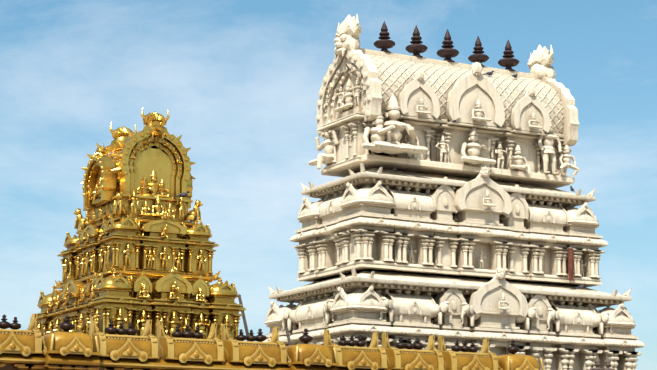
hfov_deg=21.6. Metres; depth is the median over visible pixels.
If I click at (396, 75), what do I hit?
gopuram barrel
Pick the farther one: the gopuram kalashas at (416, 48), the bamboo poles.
the gopuram kalashas at (416, 48)
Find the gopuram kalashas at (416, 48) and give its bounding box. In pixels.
[373,21,518,70]
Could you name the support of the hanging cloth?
hanging from the gopuram
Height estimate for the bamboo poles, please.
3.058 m
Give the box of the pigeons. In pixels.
[174,70,585,288]
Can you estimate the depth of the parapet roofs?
44.42 m
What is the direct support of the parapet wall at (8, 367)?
on the ground
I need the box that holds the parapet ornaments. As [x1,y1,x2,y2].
[0,313,543,369]
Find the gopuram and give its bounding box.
[263,14,644,369]
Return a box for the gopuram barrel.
[363,53,563,133]
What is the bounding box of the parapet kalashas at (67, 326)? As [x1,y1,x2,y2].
[0,314,519,353]
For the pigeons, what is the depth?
63.72 m
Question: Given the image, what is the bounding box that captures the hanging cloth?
[568,248,573,280]
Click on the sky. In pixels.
(240, 81)
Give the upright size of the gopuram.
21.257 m
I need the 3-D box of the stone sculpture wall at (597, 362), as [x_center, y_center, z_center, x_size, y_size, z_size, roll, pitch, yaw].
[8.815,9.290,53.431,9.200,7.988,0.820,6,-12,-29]
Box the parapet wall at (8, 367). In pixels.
[0,364,130,369]
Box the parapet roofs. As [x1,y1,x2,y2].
[0,322,539,369]
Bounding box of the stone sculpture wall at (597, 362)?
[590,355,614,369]
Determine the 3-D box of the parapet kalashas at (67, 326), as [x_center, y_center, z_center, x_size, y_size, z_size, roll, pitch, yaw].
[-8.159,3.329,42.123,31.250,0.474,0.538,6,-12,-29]
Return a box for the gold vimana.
[30,107,245,340]
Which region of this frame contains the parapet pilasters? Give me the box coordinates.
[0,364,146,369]
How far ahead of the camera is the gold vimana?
48.71 m
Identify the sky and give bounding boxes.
[0,0,656,369]
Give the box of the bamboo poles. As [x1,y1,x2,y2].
[238,294,291,345]
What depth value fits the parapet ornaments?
44.99 m

